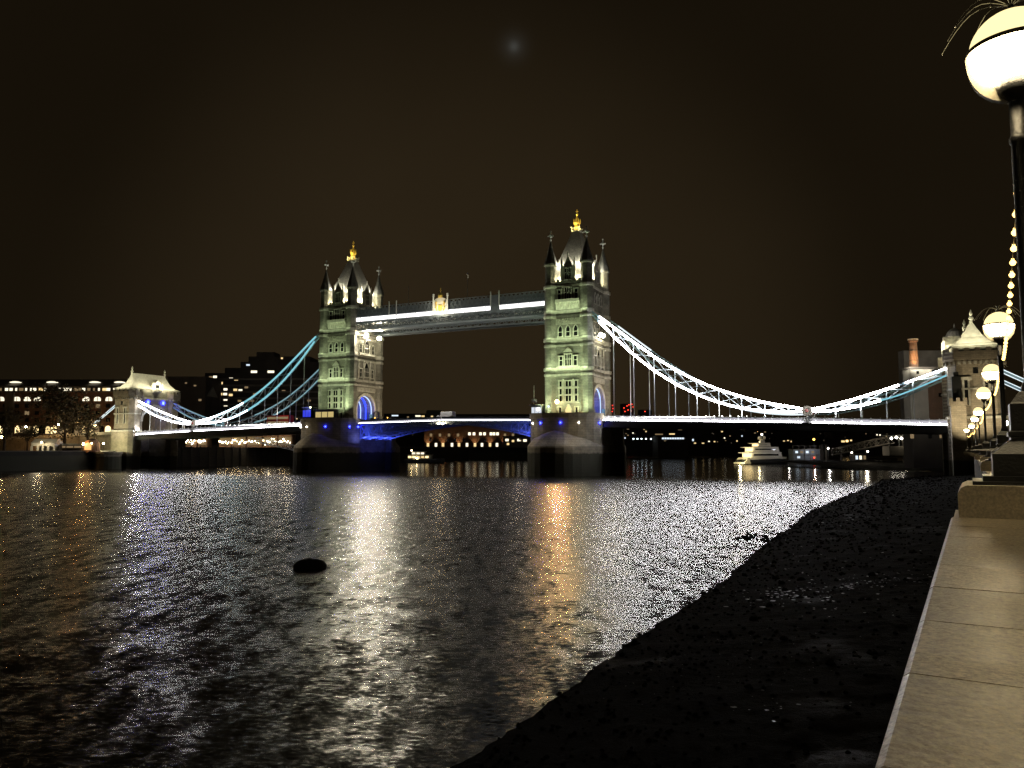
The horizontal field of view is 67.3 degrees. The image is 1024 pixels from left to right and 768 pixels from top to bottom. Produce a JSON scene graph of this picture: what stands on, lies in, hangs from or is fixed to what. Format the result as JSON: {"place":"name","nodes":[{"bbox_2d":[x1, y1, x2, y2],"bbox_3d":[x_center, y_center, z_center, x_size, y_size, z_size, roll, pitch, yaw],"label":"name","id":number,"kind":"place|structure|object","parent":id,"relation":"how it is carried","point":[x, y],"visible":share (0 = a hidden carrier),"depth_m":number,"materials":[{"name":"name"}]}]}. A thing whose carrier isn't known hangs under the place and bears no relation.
{"place":"outdoors","nodes":[
{"label":"outdoors","id":0,"kind":"place"},
{"bbox_2d":[318,241,383,419],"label":"bridge tower","id":1,"kind":"structure","parent":0,"point":[350,361],"depth_m":256.76,"materials":[{"name":"stone"}]},
{"bbox_2d":[94,334,318,430],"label":"suspension chain","id":2,"kind":"object","parent":1,"relation":"hanging from","point":[194,423],"visible":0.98,"depth_m":269.41,"materials":[{"name":"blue metal"}]},
{"bbox_2d":[144,369,318,426],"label":"suspension chain","id":3,"kind":"object","parent":1,"relation":"hanging from","point":[275,405],"visible":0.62,"depth_m":287.30,"materials":[{"name":"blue metal"}]},
{"bbox_2d":[332,366,338,377],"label":"window","id":4,"kind":"structure","parent":1,"relation":"in","point":[335,369],"depth_m":254.80,"materials":[{"name":"beige glass"}]},
{"bbox_2d":[334,308,339,319],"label":"window","id":5,"kind":"structure","parent":1,"relation":"in","point":[336,311],"depth_m":256.55,"materials":[{"name":"black glass"}]},
{"bbox_2d":[334,292,340,302],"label":"window","id":6,"kind":"structure","parent":1,"relation":"in","point":[337,294],"depth_m":257.05,"materials":[{"name":"black glass"}]},
{"bbox_2d":[364,362,369,377],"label":"window","id":7,"kind":"structure","parent":1,"relation":"in","point":[366,367],"depth_m":259.70,"materials":[{"name":"black glass"}]},
{"bbox_2d":[364,340,369,353],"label":"window","id":8,"kind":"structure","parent":1,"relation":"in","point":[366,345],"depth_m":260.27,"materials":[{"name":"black glass"}]},
{"bbox_2d":[383,414,425,446],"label":"office block","id":9,"kind":"structure","parent":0,"point":[414,440],"depth_m":588.65,"materials":[{"name":"black"}]},
{"bbox_2d":[418,410,442,417],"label":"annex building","id":10,"kind":"structure","parent":0,"point":[432,413],"depth_m":578.18,"materials":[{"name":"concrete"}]},
{"bbox_2d":[0,456,942,767],"bbox_3d":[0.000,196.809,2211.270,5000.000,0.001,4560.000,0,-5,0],"label":"water","id":11,"kind":"structure","parent":0,"point":[450,612],"depth_m":37.65,"materials":[{"name":"black liquid"}]},
{"bbox_2d":[0,451,114,470],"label":"quay wall","id":12,"kind":"structure","parent":11,"relation":"in","point":[37,460],"depth_m":266.86,"materials":[{"name":"stone"}]},
{"bbox_2d":[0,432,149,467],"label":"approach viaduct","id":13,"kind":"object","parent":11,"relation":"in","point":[21,444],"visible":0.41,"depth_m":307.86,"materials":[{"name":"stone"}]},
{"bbox_2d":[93,443,122,468],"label":"bridge pier","id":14,"kind":"structure","parent":11,"relation":"in","point":[107,460],"depth_m":281.57,"materials":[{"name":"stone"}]},
{"bbox_2d":[293,558,326,568],"bbox_3d":[-12.039,10.818,45.843,2.000,0.916,1.029,1,-5,-7],"label":"mooring buoy","id":15,"kind":"object","parent":11,"relation":"on","point":[310,563],"visible":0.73,"depth_m":45.47,"materials":[{"name":"metal"}]},
{"bbox_2d":[177,445,468,466],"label":"quay wall","id":16,"kind":"structure","parent":11,"relation":"in","point":[191,456],"depth_m":352.90,"materials":[{"name":"stone"}]},
{"bbox_2d":[198,438,211,446],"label":"shop front","id":17,"kind":"object","parent":16,"relation":"on","point":[204,442],"visible":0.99,"depth_m":351.38,"materials":[{"name":"red brick"}]},
{"bbox_2d":[219,437,231,446],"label":"shop front","id":18,"kind":"object","parent":16,"relation":"on","point":[226,442],"visible":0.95,"depth_m":351.34,"materials":[{"name":"red brick"}]},
{"bbox_2d":[220,438,229,444],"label":"lit window","id":19,"kind":"structure","parent":18,"relation":"in","point":[227,440],"depth_m":351.35,"materials":[{"name":"yellow glass"}]},
{"bbox_2d":[231,437,246,446],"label":"shop front","id":20,"kind":"object","parent":16,"relation":"on","point":[239,440],"visible":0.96,"depth_m":351.35,"materials":[{"name":"red brick"}]},
{"bbox_2d":[233,437,244,444],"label":"lit window","id":21,"kind":"structure","parent":20,"relation":"in","point":[238,439],"depth_m":351.35,"materials":[{"name":"yellow glass"}]},
{"bbox_2d":[247,436,262,446],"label":"shop front","id":22,"kind":"object","parent":16,"relation":"on","point":[250,440],"visible":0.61,"depth_m":351.34,"materials":[{"name":"red brick"}]},
{"bbox_2d":[248,437,260,444],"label":"lit window","id":23,"kind":"structure","parent":22,"relation":"in","point":[250,439],"depth_m":351.35,"materials":[{"name":"yellow"}]},
{"bbox_2d":[263,435,277,446],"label":"shop front","id":24,"kind":"object","parent":16,"relation":"on","point":[273,437],"visible":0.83,"depth_m":351.42,"materials":[{"name":"red brick"}]},
{"bbox_2d":[264,437,275,444],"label":"lit window","id":25,"kind":"structure","parent":24,"relation":"in","point":[273,438],"depth_m":351.43,"materials":[{"name":"yellow"}]},
{"bbox_2d":[253,437,294,449],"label":"gangway","id":26,"kind":"object","parent":16,"relation":"on","point":[280,446],"visible":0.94,"depth_m":328.64,"materials":[{"name":"metal"}]},
{"bbox_2d":[278,434,295,446],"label":"shop front","id":27,"kind":"object","parent":16,"relation":"on","point":[288,439],"visible":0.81,"depth_m":351.48,"materials":[{"name":"red brick"}]},
{"bbox_2d":[279,437,290,444],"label":"lit window","id":28,"kind":"structure","parent":27,"relation":"in","point":[287,439],"depth_m":351.35,"materials":[{"name":"yellow"}]},
{"bbox_2d":[424,426,519,446],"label":"riverside warehouse","id":29,"kind":"structure","parent":16,"relation":"on","point":[466,436],"depth_m":558.72,"materials":[{"name":"red brick"}]},
{"bbox_2d":[502,436,530,447],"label":"riverside pavilion","id":30,"kind":"structure","parent":16,"relation":"on","point":[516,441],"depth_m":528.46,"materials":[{"name":"concrete"}]},
{"bbox_2d":[293,418,399,472],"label":"bridge pier","id":31,"kind":"structure","parent":11,"relation":"in","point":[329,445],"depth_m":243.35,"materials":[{"name":"stone"}]},
{"bbox_2d":[135,421,300,439],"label":"side span","id":32,"kind":"object","parent":31,"relation":"attached to","point":[248,430],"visible":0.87,"depth_m":276.51,"materials":[{"name":"paint"}]},
{"bbox_2d":[267,415,293,423],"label":"red bus","id":33,"kind":"object","parent":32,"relation":"on","point":[271,419],"visible":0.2,"depth_m":268.15,"materials":[{"name":"paint"}]},
{"bbox_2d":[301,407,317,417],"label":"watch cabin","id":34,"kind":"object","parent":31,"relation":"on","point":[308,412],"visible":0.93,"depth_m":253.61,"materials":[{"name":"glass"}]},
{"bbox_2d":[314,409,339,417],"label":"watch cabin","id":35,"kind":"object","parent":31,"relation":"on","point":[326,413],"visible":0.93,"depth_m":250.08,"materials":[{"name":"glass"}]},
{"bbox_2d":[359,417,466,440],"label":"bascule leaf","id":36,"kind":"object","parent":31,"relation":"attached to","point":[403,426],"visible":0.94,"depth_m":245.90,"materials":[{"name":"metal"}]},
{"bbox_2d":[436,411,455,418],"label":"white van","id":37,"kind":"object","parent":36,"relation":"on","point":[448,414],"visible":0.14,"depth_m":237.51,"materials":[{"name":"paint"}]},
{"bbox_2d":[404,450,444,462],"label":"river launch","id":38,"kind":"object","parent":11,"relation":"on","point":[418,457],"visible":0.94,"depth_m":416.40,"materials":[{"name":"black paint"}]},
{"bbox_2d":[400,447,527,459],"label":"quay wall","id":39,"kind":"structure","parent":11,"relation":"in","point":[488,453],"depth_m":542.79,"materials":[{"name":"stone"}]},
{"bbox_2d":[527,412,625,476],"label":"bridge pier","id":40,"kind":"structure","parent":11,"relation":"in","point":[572,444],"depth_m":207.82,"materials":[{"name":"stone"}]},
{"bbox_2d":[441,416,530,436],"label":"bascule leaf","id":41,"kind":"object","parent":40,"relation":"attached to","point":[517,424],"visible":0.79,"depth_m":228.27,"materials":[{"name":"metal"}]},
{"bbox_2d":[530,404,544,413],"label":"watch cabin","id":42,"kind":"object","parent":40,"relation":"on","point":[537,408],"visible":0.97,"depth_m":220.48,"materials":[{"name":"glass"}]},
{"bbox_2d":[543,211,611,415],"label":"bridge tower","id":43,"kind":"structure","parent":40,"relation":"on","point":[577,371],"depth_m":221.20,"materials":[{"name":"stone"}]},
{"bbox_2d":[356,290,544,332],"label":"walkway","id":44,"kind":"structure","parent":43,"relation":"attached to","point":[494,305],"depth_m":238.36,"materials":[{"name":"grey paint"}]},
{"bbox_2d":[432,288,448,314],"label":"crest panel","id":45,"kind":"object","parent":44,"relation":"on","point":[440,304],"visible":1,"depth_m":239.64,"materials":[{"name":"gold metal"}]},
{"bbox_2d":[374,311,544,336],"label":"walkway","id":46,"kind":"structure","parent":43,"relation":"attached to","point":[461,328],"depth_m":249.77,"materials":[{"name":"grey paint"}]},
{"bbox_2d":[563,266,571,279],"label":"window","id":47,"kind":"structure","parent":43,"relation":"in","point":[567,270],"depth_m":221.92,"materials":[{"name":"black glass"}]},
{"bbox_2d":[563,286,571,298],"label":"window","id":48,"kind":"structure","parent":43,"relation":"in","point":[567,289],"depth_m":221.32,"materials":[{"name":"black glass"}]},
{"bbox_2d":[564,353,571,366],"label":"window","id":49,"kind":"structure","parent":43,"relation":"in","point":[567,356],"depth_m":219.81,"materials":[{"name":"yellow glass"}]},
{"bbox_2d":[565,325,570,336],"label":"window","id":50,"kind":"structure","parent":43,"relation":"in","point":[567,330],"depth_m":220.46,"materials":[{"name":"yellow glass"}]},
{"bbox_2d":[592,311,1023,423],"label":"suspension chain","id":51,"kind":"object","parent":43,"relation":"hanging from","point":[806,410],"visible":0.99,"depth_m":196.41,"materials":[{"name":"white metal"}]},
{"bbox_2d":[609,320,1020,418],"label":"suspension chain","id":52,"kind":"object","parent":43,"relation":"hanging from","point":[815,414],"visible":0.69,"depth_m":210.79,"materials":[{"name":"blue metal"}]},
{"bbox_2d":[603,415,947,434],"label":"side span","id":53,"kind":"object","parent":40,"relation":"attached to","point":[929,426],"visible":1,"depth_m":193.96,"materials":[{"name":"paint"}]},
{"bbox_2d":[734,434,786,464],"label":"motor yacht","id":54,"kind":"object","parent":11,"relation":"on","point":[761,452],"visible":0.96,"depth_m":378.01,"materials":[{"name":"white paint"}]},
{"bbox_2d":[783,438,836,463],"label":"work barge","id":55,"kind":"object","parent":11,"relation":"on","point":[798,454],"visible":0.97,"depth_m":383.70,"materials":[{"name":"black paint"}]},
{"bbox_2d":[825,446,868,460],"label":"pontoon","id":56,"kind":"object","parent":11,"relation":"on","point":[858,456],"visible":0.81,"depth_m":368.80,"materials":[{"name":"black paint"}]},
{"bbox_2d":[831,436,892,454],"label":"gangway","id":57,"kind":"object","parent":56,"relation":"on","point":[864,442],"visible":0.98,"depth_m":346.34,"materials":[{"name":"metal"}]},
{"bbox_2d":[456,414,529,435],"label":"office block","id":58,"kind":"structure","parent":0,"point":[466,415],"depth_m":600.03,"materials":[{"name":"black"}]},
{"bbox_2d":[0,0,1023,439],"label":"sky","id":59,"kind":"structure","parent":0,"point":[782,196],"materials":[{"name":"black"}]},
{"bbox_2d":[620,404,633,415],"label":"tower","id":60,"kind":"structure","parent":0,"point":[625,410],"depth_m":1351.27,"materials":[{"name":"black"}]},
{"bbox_2d":[624,429,638,456],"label":"city block","id":61,"kind":"structure","parent":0,"point":[629,435],"depth_m":698.02,"materials":[{"name":"black"}]},
{"bbox_2d":[638,410,651,415],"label":"tower","id":62,"kind":"structure","parent":0,"point":[643,412],"depth_m":1400.69,"materials":[{"name":"black"}]},
{"bbox_2d":[638,429,663,456],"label":"city block","id":63,"kind":"structure","parent":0,"point":[645,448],"depth_m":688.43,"materials":[{"name":"black"}]},
{"bbox_2d":[652,436,688,457],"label":"city block","id":64,"kind":"structure","parent":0,"point":[670,446],"depth_m":618.04,"materials":[{"name":"black"}]},
{"bbox_2d":[664,430,687,435],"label":"city block","id":65,"kind":"structure","parent":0,"point":[675,432],"depth_m":758.64,"materials":[{"name":"black"}]},
{"bbox_2d":[688,430,716,455],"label":"city block","id":66,"kind":"structure","parent":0,"point":[701,442],"depth_m":718.20,"materials":[{"name":"black"}]},
{"bbox_2d":[453,474,974,767],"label":"foreshore","id":67,"kind":"structure","parent":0,"point":[830,741],"depth_m":22.23,"materials":[{"name":"black gravel"}]},
{"bbox_2d":[450,475,970,767],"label":"rubble","id":68,"kind":"object","parent":67,"relation":"on","point":[748,685],"visible":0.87,"depth_m":31.70,"materials":[{"name":"black stone"}]},
{"bbox_2d":[642,514,938,721],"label":"puddles","id":69,"kind":"object","parent":67,"relation":"on","point":[808,602],"visible":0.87,"depth_m":33.54,"materials":[{"name":"black liquid"}]},
{"bbox_2d":[875,457,1023,767],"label":"river wall","id":70,"kind":"structure","parent":67,"relation":"on","point":[959,702],"depth_m":1.81,"materials":[{"name":"stone"}]},
{"bbox_2d":[968,422,974,453],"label":"globe lamp","id":71,"kind":"object","parent":70,"relation":"on","point":[971,425],"visible":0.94,"depth_m":94.67,"materials":[{"name":"metal"}]},
{"bbox_2d":[970,414,977,455],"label":"globe lamp","id":72,"kind":"object","parent":70,"relation":"on","point":[974,419],"visible":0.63,"depth_m":71.07,"materials":[{"name":"glass"}]},
{"bbox_2d":[972,405,982,456],"bbox_3d":[35.366,3.556,58.209,1.080,3.890,1.080,-3,-6,31],"label":"globe lamp","id":73,"kind":"object","parent":70,"relation":"on","point":[978,411],"visible":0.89,"depth_m":58.11,"materials":[{"name":"glass"}]},
{"bbox_2d":[941,0,1023,519],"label":"globe lamp","id":74,"kind":"object","parent":70,"relation":"on","point":[994,59],"visible":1,"depth_m":6.11,"materials":[{"name":"metal"}]},
{"bbox_2d":[1002,192,1016,360],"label":"festoon lights","id":75,"kind":"object","parent":74,"relation":"hanging from","point":[1013,249],"visible":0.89,"depth_m":10.93,"materials":[{"name":"white glass"}]},
{"bbox_2d":[975,384,990,459],"bbox_3d":[24.832,1.985,40.378,1.080,3.969,1.080,-3,-6,31],"label":"globe lamp","id":76,"kind":"object","parent":70,"relation":"on","point":[983,393],"visible":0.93,"depth_m":40.28,"materials":[{"name":"glass"}]},
{"bbox_2d":[978,360,1003,461],"bbox_3d":[18.682,1.066,29.818,1.080,3.995,1.080,-3,-6,31],"label":"globe lamp","id":77,"kind":"object","parent":70,"relation":"on","point":[990,371],"visible":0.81,"depth_m":29.75,"materials":[{"name":"metal"}]},
{"bbox_2d":[974,305,1017,470],"bbox_3d":[12.022,0.095,18.861,1.080,4.056,1.080,-3,-6,31],"label":"globe lamp","id":78,"kind":"object","parent":70,"relation":"on","point":[994,326],"visible":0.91,"depth_m":18.80,"materials":[{"name":"glass"}]},
{"bbox_2d":[948,364,969,475],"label":"stair turret","id":79,"kind":"object","parent":67,"relation":"on","point":[959,439],"visible":0.95,"depth_m":171.15,"materials":[{"name":"stone"}]},
{"bbox_2d":[716,430,738,455],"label":"city block","id":80,"kind":"structure","parent":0,"point":[726,443],"depth_m":817.59,"materials":[{"name":"black"}]},
{"bbox_2d":[738,431,767,455],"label":"city block","id":81,"kind":"structure","parent":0,"point":[745,438],"depth_m":837.99,"materials":[{"name":"black"}]},
{"bbox_2d":[768,431,791,454],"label":"city block","id":82,"kind":"structure","parent":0,"point":[782,440],"depth_m":857.75,"materials":[{"name":"black"}]},
{"bbox_2d":[791,432,824,455],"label":"city block","id":83,"kind":"structure","parent":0,"point":[801,440],"depth_m":798.17,"materials":[{"name":"black"}]},
{"bbox_2d":[824,432,852,455],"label":"city block","id":84,"kind":"structure","parent":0,"point":[833,440],"depth_m":778.13,"materials":[{"name":"black"}]},
{"bbox_2d":[776,461,942,470],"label":"beach","id":85,"kind":"structure","parent":0,"point":[879,465],"depth_m":299.43,"materials":[{"name":"sand"}]},
{"bbox_2d":[903,434,942,467],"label":"riverside store","id":86,"kind":"structure","parent":85,"relation":"on","point":[922,450],"depth_m":254.16,"materials":[{"name":"black"}]},
{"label":"quay shed","id":87,"kind":"object","parent":85,"relation":"on","visible":0},
{"bbox_2d":[881,435,903,455],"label":"pier canopy","id":88,"kind":"object","parent":87,"relation":"attached to","point":[889,450],"visible":0.57,"depth_m":322.90,"materials":[{"name":"paint"}]},
{"bbox_2d":[852,433,896,456],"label":"city block","id":89,"kind":"structure","parent":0,"point":[865,437],"depth_m":698.33,"materials":[{"name":"black"}]},
{"bbox_2d":[901,367,935,418],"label":"brewhouse wing","id":90,"kind":"structure","parent":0,"point":[921,401],"depth_m":263.04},
{"bbox_2d":[907,338,918,366],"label":"brick chimney","id":91,"kind":"object","parent":90,"relation":"on","point":[913,356],"visible":0.93,"depth_m":266.85,"materials":[{"name":"brick"}]},
{"bbox_2d":[898,351,941,418],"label":"brewhouse wing","id":92,"kind":"structure","parent":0,"point":[927,358],"depth_m":277.93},
{"bbox_2d":[928,380,942,419],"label":"brewhouse wing","id":93,"kind":"structure","parent":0,"point":[935,402],"depth_m":258.76,"materials":[{"name":"brown brick"}]},
{"bbox_2d":[945,324,961,336],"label":"cupola","id":94,"kind":"object","parent":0,"point":[953,331],"visible":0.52,"depth_m":264.85,"materials":[{"name":"metal"}]},
{"label":"pavement","id":95,"kind":"structure","parent":0,"visible":0},
{"bbox_2d":[0,404,28,450],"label":"plane tree","id":96,"kind":"object","parent":95,"relation":"on","point":[6,419],"visible":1,"depth_m":284.11,"materials":[{"name":"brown plant"}]},
{"bbox_2d":[14,421,44,450],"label":"plane tree","id":97,"kind":"object","parent":95,"relation":"on","point":[28,432],"visible":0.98,"depth_m":286.92,"materials":[{"name":"brown plant"}]},
{"bbox_2d":[30,439,62,450],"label":"marquee tent","id":98,"kind":"object","parent":95,"relation":"on","point":[47,444],"visible":0.86,"depth_m":277.59,"materials":[{"name":"white fabric"}]},
{"bbox_2d":[0,379,126,436],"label":"brick warehouse","id":99,"kind":"structure","parent":95,"relation":"on","point":[100,392],"depth_m":345.58,"materials":[{"name":"brick"}]},
{"bbox_2d":[21,378,107,443],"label":"plane tree","id":100,"kind":"object","parent":95,"relation":"on","point":[63,414],"visible":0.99,"depth_m":289.04,"materials":[{"name":"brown plant"}]},
{"bbox_2d":[57,444,84,450],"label":"market stall","id":101,"kind":"object","parent":95,"relation":"on","point":[72,447],"visible":0.82,"depth_m":281.85,"materials":[{"name":"brown fabric"}]},
{"bbox_2d":[71,403,108,439],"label":"plane tree","id":102,"kind":"object","parent":95,"relation":"on","point":[89,429],"visible":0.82,"depth_m":295.34,"materials":[{"name":"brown plant"}]},
{"bbox_2d":[83,438,99,451],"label":"round kiosk","id":103,"kind":"object","parent":95,"relation":"on","point":[92,445],"visible":0.98,"depth_m":281.14,"materials":[{"name":"beige brick"}]},
{"bbox_2d":[110,366,180,468],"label":"gateway tower","id":104,"kind":"structure","parent":95,"relation":"on","point":[159,392],"depth_m":297.65,"materials":[{"name":"stone"}]},
{"bbox_2d":[186,439,197,446],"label":"shop front","id":105,"kind":"object","parent":95,"relation":"on","point":[192,443],"visible":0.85,"depth_m":351.31,"materials":[{"name":"glass"}]},
{"bbox_2d":[167,376,222,446],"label":"annex building","id":106,"kind":"structure","parent":95,"relation":"on","point":[194,392],"depth_m":371.26,"materials":[{"name":"black"}]},
{"bbox_2d":[207,387,217,397],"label":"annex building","id":107,"kind":"structure","parent":95,"relation":"on","point":[212,393],"depth_m":378.43,"materials":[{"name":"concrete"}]},
{"bbox_2d":[205,352,318,447],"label":"stepped hotel","id":108,"kind":"structure","parent":95,"relation":"on","point":[253,375],"depth_m":396.25,"materials":[{"name":"black"}]},
{"label":"pavement","id":109,"kind":"structure","parent":0,"visible":0},
{"bbox_2d":[937,310,1008,475],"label":"gateway tower","id":110,"kind":"structure","parent":109,"relation":"on","point":[969,350],"depth_m":174.11,"materials":[{"name":"stone"}]},
{"bbox_2d":[964,380,968,404],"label":"slit window","id":111,"kind":"structure","parent":110,"relation":"in","point":[965,381],"depth_m":173.97,"materials":[{"name":"black glass"}]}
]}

